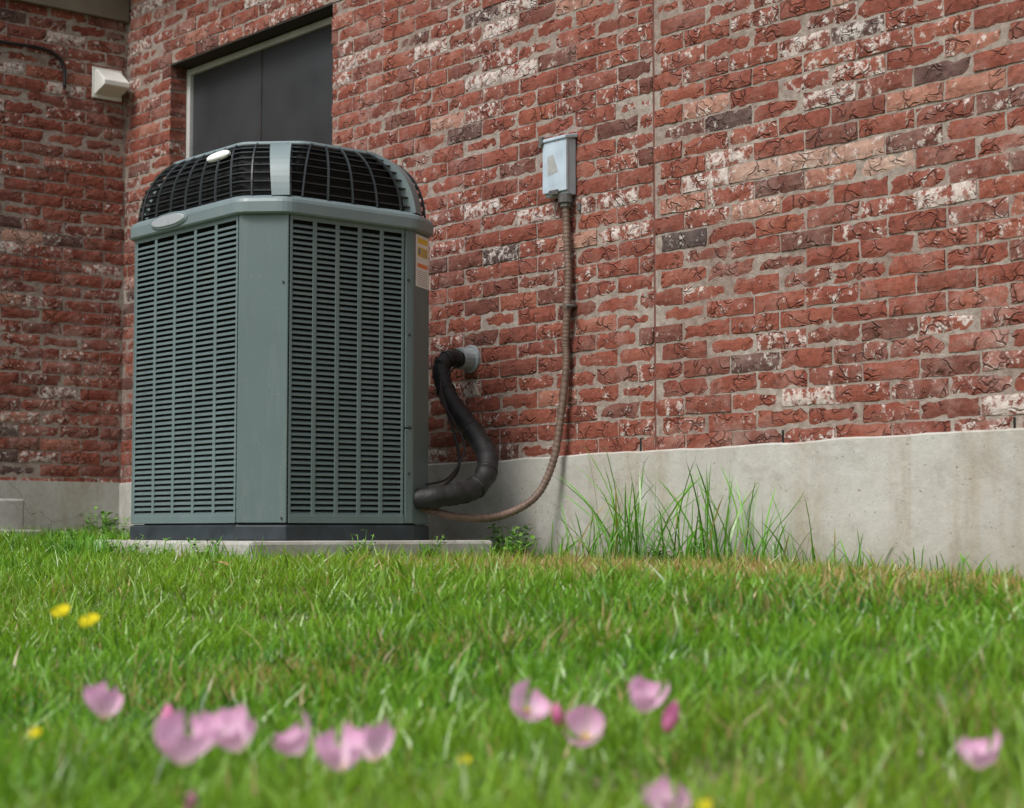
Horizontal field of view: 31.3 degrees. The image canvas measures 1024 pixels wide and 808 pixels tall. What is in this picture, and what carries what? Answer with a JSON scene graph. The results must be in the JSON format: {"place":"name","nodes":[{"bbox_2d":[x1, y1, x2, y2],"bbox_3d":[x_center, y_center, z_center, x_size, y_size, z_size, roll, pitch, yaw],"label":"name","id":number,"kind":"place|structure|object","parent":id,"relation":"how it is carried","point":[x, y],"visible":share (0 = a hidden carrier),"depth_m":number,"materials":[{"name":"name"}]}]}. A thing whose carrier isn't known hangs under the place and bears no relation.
{"place":"outdoors","nodes":[
{"label":"outdoors","id":0,"kind":"place"},
{"bbox_2d":[12,0,128,22],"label":"wing fascia","id":1,"kind":"structure","parent":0,"point":[116,10],"depth_m":9.10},
{"bbox_2d":[0,524,1023,807],"bbox_3d":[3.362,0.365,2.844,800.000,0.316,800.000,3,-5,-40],"label":"lawn ground","id":2,"kind":"structure","parent":0,"point":[708,763],"depth_m":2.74,"materials":[{"name":"green plant"}]},
{"bbox_2d":[0,499,40,537],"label":"concrete step","id":3,"kind":"object","parent":2,"relation":"on","point":[12,512],"visible":0.39,"depth_m":8.28,"materials":[{"name":"grey concrete"}]},
{"bbox_2d":[8,727,44,803],"bbox_3d":[-0.518,0.397,1.977,0.049,0.090,0.048,3,-5,-40],"label":"yellow wood sorrel flower","id":4,"kind":"object","parent":2,"relation":"on","point":[34,735],"visible":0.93,"depth_m":1.99,"materials":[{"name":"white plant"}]},
{"bbox_2d":[40,528,76,555],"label":"broadleaf weed","id":5,"kind":"object","parent":2,"relation":"on","point":[63,541],"visible":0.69,"depth_m":6.57,"materials":[{"name":"green plant"}]},
{"bbox_2d":[50,603,82,725],"bbox_3d":[-0.647,0.399,2.672,0.056,0.216,0.029,2,-4,-23],"label":"yellow wood sorrel flower","id":6,"kind":"object","parent":2,"relation":"on","point":[62,609],"visible":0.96,"depth_m":2.67,"materials":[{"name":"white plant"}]},
{"bbox_2d":[75,612,99,740],"bbox_3d":[-0.622,0.405,2.667,0.037,0.200,0.030,-2,-4,22],"label":"yellow wood sorrel flower","id":7,"kind":"object","parent":2,"relation":"on","point":[93,618],"visible":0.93,"depth_m":2.67,"materials":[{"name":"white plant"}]},
{"bbox_2d":[78,506,120,532],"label":"broadleaf weed","id":8,"kind":"object","parent":2,"relation":"on","point":[115,519],"visible":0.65,"depth_m":8.79,"materials":[{"name":"green plant"}]},
{"bbox_2d":[83,680,135,785],"bbox_3d":[-0.474,0.393,2.165,0.070,0.131,0.047,3,-5,-40],"label":"pink evening primrose","id":9,"kind":"object","parent":2,"relation":"on","point":[102,701],"visible":0.94,"depth_m":2.15,"materials":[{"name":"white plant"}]},
{"bbox_2d":[98,512,130,534],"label":"broadleaf weed","id":10,"kind":"object","parent":2,"relation":"on","point":[108,521],"visible":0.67,"depth_m":8.51,"materials":[{"name":"green plant"}]},
{"bbox_2d":[97,532,144,556],"bbox_3d":[-1.334,0.493,6.238,0.179,0.113,0.181,0,-4,-3],"label":"broadleaf weed","id":11,"kind":"object","parent":2,"relation":"on","point":[114,547],"visible":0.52,"depth_m":6.22,"materials":[{"name":"green plant"}]},
{"bbox_2d":[140,538,179,556],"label":"broadleaf weed","id":12,"kind":"object","parent":2,"relation":"on","point":[165,539],"visible":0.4,"depth_m":6.01,"materials":[{"name":"green plant"}]},
{"bbox_2d":[161,703,174,776],"bbox_3d":[-0.406,0.407,2.160,0.017,0.106,0.017,3,-5,-40],"label":"pink evening primrose bud","id":13,"kind":"object","parent":2,"relation":"on","point":[168,710],"visible":0.47,"depth_m":2.16,"materials":[{"name":"pink plant"}]},
{"bbox_2d":[154,708,212,807],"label":"pink evening primrose","id":14,"kind":"object","parent":2,"relation":"on","point":[175,744],"visible":0.96,"depth_m":1.76,"materials":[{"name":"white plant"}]},
{"bbox_2d":[184,788,196,807],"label":"pink evening primrose bud","id":15,"kind":"object","parent":2,"relation":"on","point":[194,796],"visible":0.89,"depth_m":1.76,"materials":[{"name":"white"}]},
{"bbox_2d":[186,537,228,557],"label":"broadleaf weed","id":16,"kind":"object","parent":2,"relation":"on","point":[198,553],"visible":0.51,"depth_m":5.86,"materials":[{"name":"green plant"}]},
{"bbox_2d":[191,708,229,807],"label":"pink evening primrose","id":17,"kind":"object","parent":2,"relation":"on","point":[214,721],"visible":0.62,"depth_m":1.83,"materials":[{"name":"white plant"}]},
{"bbox_2d":[216,702,255,803],"bbox_3d":[-0.292,0.380,1.939,0.063,0.126,0.051,3,-5,-40],"label":"pink evening primrose","id":18,"kind":"object","parent":2,"relation":"on","point":[240,728],"visible":0.76,"depth_m":1.94,"materials":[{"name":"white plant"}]},
{"bbox_2d":[33,528,513,562],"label":"pad edge grass","id":19,"kind":"structure","parent":2,"relation":"on","point":[103,546],"depth_m":6.31,"materials":[{"name":"green plant"}]},
{"bbox_2d":[269,709,309,803],"bbox_3d":[-0.238,0.390,1.989,0.050,0.114,0.050,3,-5,-40],"label":"pink evening primrose","id":20,"kind":"object","parent":2,"relation":"on","point":[294,740],"visible":0.89,"depth_m":1.98,"materials":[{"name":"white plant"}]},
{"bbox_2d":[96,540,492,564],"bbox_3d":[-0.784,0.558,6.474,1.000,0.152,1.050,3,-5,-40],"label":"concrete pad","id":21,"kind":"object","parent":2,"relation":"on","point":[240,546],"visible":0.33,"depth_m":6.07,"materials":[{"name":"grey concrete"}]},
{"bbox_2d":[130,141,433,540],"bbox_3d":[-0.841,-0.192,6.520,0.806,1.349,0.970,3,-5,-40],"label":"air conditioner condenser","id":22,"kind":"object","parent":21,"relation":"on","point":[281,350],"visible":1,"depth_m":6.18,"materials":[{"name":"metal"}]},
{"bbox_2d":[413,349,498,508],"bbox_3d":[-0.187,0.081,6.646,0.319,0.621,0.709,-1,-4,11],"label":"suction line insulation","id":23,"kind":"object","parent":22,"relation":"attached to","point":[478,483],"visible":0.98,"depth_m":6.54},
{"bbox_2d":[426,362,465,485],"bbox_3d":[-0.240,0.071,6.638,0.166,0.501,0.551,-1,-4,16],"label":"liquid line","id":24,"kind":"object","parent":23,"relation":"attached to","point":[455,472],"visible":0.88,"depth_m":6.65,"materials":[{"name":"brown metal"}]},
{"bbox_2d":[421,207,577,522],"bbox_3d":[-0.074,-0.156,6.477,0.639,1.151,0.084,1,-4,-15],"label":"flexible conduit","id":25,"kind":"object","parent":22,"relation":"attached to","point":[567,306],"visible":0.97,"depth_m":6.54,"materials":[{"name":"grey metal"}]},
{"bbox_2d":[314,721,365,807],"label":"pink evening primrose","id":26,"kind":"object","parent":2,"relation":"on","point":[331,755],"visible":0.93,"depth_m":1.89,"materials":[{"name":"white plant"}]},
{"bbox_2d":[350,530,375,558],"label":"broadleaf weed","id":27,"kind":"object","parent":2,"relation":"on","point":[358,543],"visible":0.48,"depth_m":5.96,"materials":[{"name":"green plant"}]},
{"bbox_2d":[360,716,393,798],"bbox_3d":[-0.153,0.392,1.989,0.050,0.108,0.053,1,-4,-8],"label":"pink evening primrose","id":28,"kind":"object","parent":2,"relation":"on","point":[378,741],"visible":0.69,"depth_m":1.98,"materials":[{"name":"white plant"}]},
{"bbox_2d":[420,536,446,558],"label":"broadleaf weed","id":29,"kind":"object","parent":2,"relation":"on","point":[439,544],"visible":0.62,"depth_m":6.18,"materials":[{"name":"green plant"}]},
{"bbox_2d":[452,754,481,792],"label":"yellow wood sorrel flower","id":30,"kind":"object","parent":2,"relation":"on","point":[468,758],"visible":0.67,"depth_m":2.00,"materials":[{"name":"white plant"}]},
{"bbox_2d":[484,523,537,557],"bbox_3d":[-0.001,0.493,6.495,0.203,0.141,0.269,3,-5,-40],"label":"broadleaf weed","id":31,"kind":"object","parent":2,"relation":"on","point":[498,539],"visible":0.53,"depth_m":6.49,"materials":[{"name":"green plant"}]},
{"bbox_2d":[0,0,1023,482],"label":"mortar backing","id":32,"kind":"object","parent":2,"relation":"on","point":[726,282],"visible":0.18,"depth_m":6.41,"materials":[{"name":"grey concrete"}]},
{"bbox_2d":[538,133,580,210],"bbox_3d":[0.171,-0.835,6.625,0.072,0.285,0.160,3,-5,-40],"label":"electrical disconnect box","id":33,"kind":"object","parent":32,"relation":"attached to","point":[559,168],"visible":1,"depth_m":6.60,"materials":[{"name":"grey metal"}]},
{"bbox_2d":[652,0,656,449],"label":"control joint","id":34,"kind":"object","parent":32,"relation":"attached to","point":[654,224],"visible":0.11,"depth_m":6.29,"materials":[{"name":"grey"}]},
{"bbox_3d":[-1.062,-0.971,8.453,0.103,1.418,1.373,3,-5,-40],"label":"window","id":35,"kind":"object","parent":32,"relation":"attached to","visible":0},
{"bbox_2d":[260,50,262,140],"bbox_3d":[-1.159,-0.967,8.423,0.005,1.346,0.008,3,-5,-40],"label":"screen mullion","id":36,"kind":"object","parent":35,"relation":"attached to","point":[261,101],"visible":0.36,"depth_m":8.45,"materials":[{"name":"metal"}]},
{"bbox_2d":[0,428,1023,580],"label":"foundation","id":37,"kind":"object","parent":2,"relation":"on","point":[949,495],"visible":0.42,"depth_m":5.75,"materials":[{"name":"concrete"}]},
{"bbox_2d":[0,0,125,482],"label":"wing wall bricks","id":38,"kind":"object","parent":37,"relation":"on","point":[45,304],"visible":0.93,"depth_m":8.94,"materials":[{"name":"red brick"}]},
{"bbox_2d":[0,40,65,87],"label":"wall cable","id":39,"kind":"object","parent":38,"relation":"attached to","point":[58,57],"depth_m":8.93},
{"bbox_2d":[92,66,129,101],"bbox_3d":[-1.992,-1.601,9.107,0.164,0.157,0.110,3,-5,-40],"label":"dryer vent hood","id":40,"kind":"object","parent":38,"relation":"attached to","point":[110,84],"visible":1,"depth_m":9.09,"materials":[{"name":"plastic"}]},
{"bbox_2d":[120,0,1023,482],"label":"house brick veneer","id":41,"kind":"object","parent":37,"relation":"on","point":[812,358],"visible":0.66,"depth_m":6.14,"materials":[{"name":"red brick"}]},
{"bbox_2d":[161,0,341,69],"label":"steel lintel","id":42,"kind":"structure","parent":41,"relation":"attached to","point":[292,24],"depth_m":8.38,"materials":[{"name":"black metal"}]},
{"bbox_2d":[186,16,333,158],"bbox_3d":[-1.128,-0.969,8.396,0.050,1.406,1.373,3,-5,-40],"label":"window frame","id":43,"kind":"object","parent":41,"relation":"in","point":[291,35],"visible":0.27,"depth_m":8.67,"materials":[{"name":"beige metal"}]},
{"bbox_2d":[193,25,332,155],"bbox_3d":[-1.128,-0.969,8.396,0.010,1.346,1.309,3,-5,-40],"label":"window screen","id":44,"kind":"object","parent":43,"relation":"in","point":[297,88],"depth_m":8.39,"materials":[{"name":"grey fabric"}]},
{"bbox_2d":[457,345,479,372],"bbox_3d":[-0.167,-0.173,7.012,0.090,0.110,0.110,3,-5,-40],"label":"wall sleeve","id":45,"kind":"object","parent":41,"relation":"attached to","point":[472,358],"depth_m":6.98,"materials":[{"name":"grey plastic"}]},
{"bbox_2d":[640,417,1015,450],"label":"weep holes","id":46,"kind":"object","parent":41,"relation":"attached to","point":[1014,422],"visible":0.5,"depth_m":5.80,"materials":[{"name":"black"}]},
{"bbox_2d":[491,536,532,556],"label":"broadleaf weed","id":47,"kind":"object","parent":2,"relation":"on","point":[513,550],"visible":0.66,"depth_m":6.33,"materials":[{"name":"green plant"}]},
{"bbox_2d":[502,678,550,780],"bbox_3d":[0.015,0.385,2.097,0.061,0.140,0.044,1,-4,-20],"label":"pink evening primrose","id":48,"kind":"object","parent":2,"relation":"on","point":[538,703],"visible":0.89,"depth_m":2.12,"materials":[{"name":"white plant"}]},
{"bbox_2d":[550,702,562,770],"bbox_3d":[0.052,0.400,2.106,0.014,0.113,0.014,-2,-5,28],"label":"pink evening primrose bud","id":49,"kind":"object","parent":2,"relation":"on","point":[556,714],"visible":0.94,"depth_m":2.10,"materials":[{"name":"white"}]},
{"bbox_2d":[121,530,1013,577],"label":"wall edge grass","id":50,"kind":"structure","parent":2,"relation":"on","point":[749,541],"depth_m":5.58,"materials":[{"name":"green plant"}]},
{"bbox_2d":[564,703,604,800],"bbox_3d":[0.083,0.400,2.093,0.050,0.114,0.046,0,-4,3],"label":"pink evening primrose","id":51,"kind":"object","parent":2,"relation":"on","point":[577,721],"visible":0.98,"depth_m":2.11,"materials":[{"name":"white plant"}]},
{"bbox_2d":[621,674,668,782],"bbox_3d":[0.158,0.390,2.153,0.053,0.141,0.055,3,-5,-40],"label":"pink evening primrose","id":52,"kind":"object","parent":2,"relation":"on","point":[643,692],"visible":0.98,"depth_m":2.16,"materials":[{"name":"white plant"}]},
{"bbox_2d":[638,547,672,563],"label":"broadleaf weed","id":53,"kind":"object","parent":2,"relation":"on","point":[657,554],"visible":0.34,"depth_m":6.02,"materials":[{"name":"green plant"}]},
{"bbox_2d":[640,774,690,807],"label":"pink evening primrose","id":54,"kind":"object","parent":2,"relation":"on","point":[660,787],"visible":0.91,"depth_m":1.78,"materials":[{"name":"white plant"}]},
{"bbox_2d":[662,699,679,780],"bbox_3d":[0.188,0.405,2.161,0.022,0.111,0.020,3,-5,-40],"label":"pink evening primrose bud","id":55,"kind":"object","parent":2,"relation":"on","point":[670,716],"visible":0.94,"depth_m":2.16,"materials":[{"name":"pink plant"}]},
{"bbox_2d":[585,441,761,562],"bbox_3d":[0.497,0.306,6.011,0.232,0.481,0.800,3,-5,-40],"label":"tall grass tuft","id":56,"kind":"object","parent":2,"relation":"on","point":[745,537],"visible":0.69,"depth_m":5.89,"materials":[{"name":"green plant"}]},
{"bbox_2d":[549,461,809,565],"bbox_3d":[0.457,0.361,5.981,0.330,0.376,1.169,3,-5,-40],"label":"tall grass tuft","id":57,"kind":"object","parent":2,"relation":"on","point":[626,541],"visible":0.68,"depth_m":5.94,"materials":[{"name":"green plant"}]},
{"bbox_2d":[693,798,711,807],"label":"yellow wood sorrel flower","id":58,"kind":"object","parent":2,"relation":"on","point":[708,803],"visible":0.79,"depth_m":1.77,"materials":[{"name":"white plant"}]},
{"bbox_2d":[535,492,1017,578],"bbox_3d":[0.715,0.410,5.720,0.270,0.288,2.311,3,-5,-40],"label":"tall grass tuft","id":59,"kind":"object","parent":2,"relation":"on","point":[859,561],"visible":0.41,"depth_m":5.59,"materials":[{"name":"green plant"}]},
{"bbox_2d":[953,729,1001,800],"bbox_3d":[0.507,0.398,1.991,0.049,0.087,0.056,3,-5,-40],"label":"pink evening primrose","id":60,"kind":"object","parent":2,"relation":"on","point":[982,758],"visible":0.91,"depth_m":2.00,"materials":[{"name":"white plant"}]}
]}

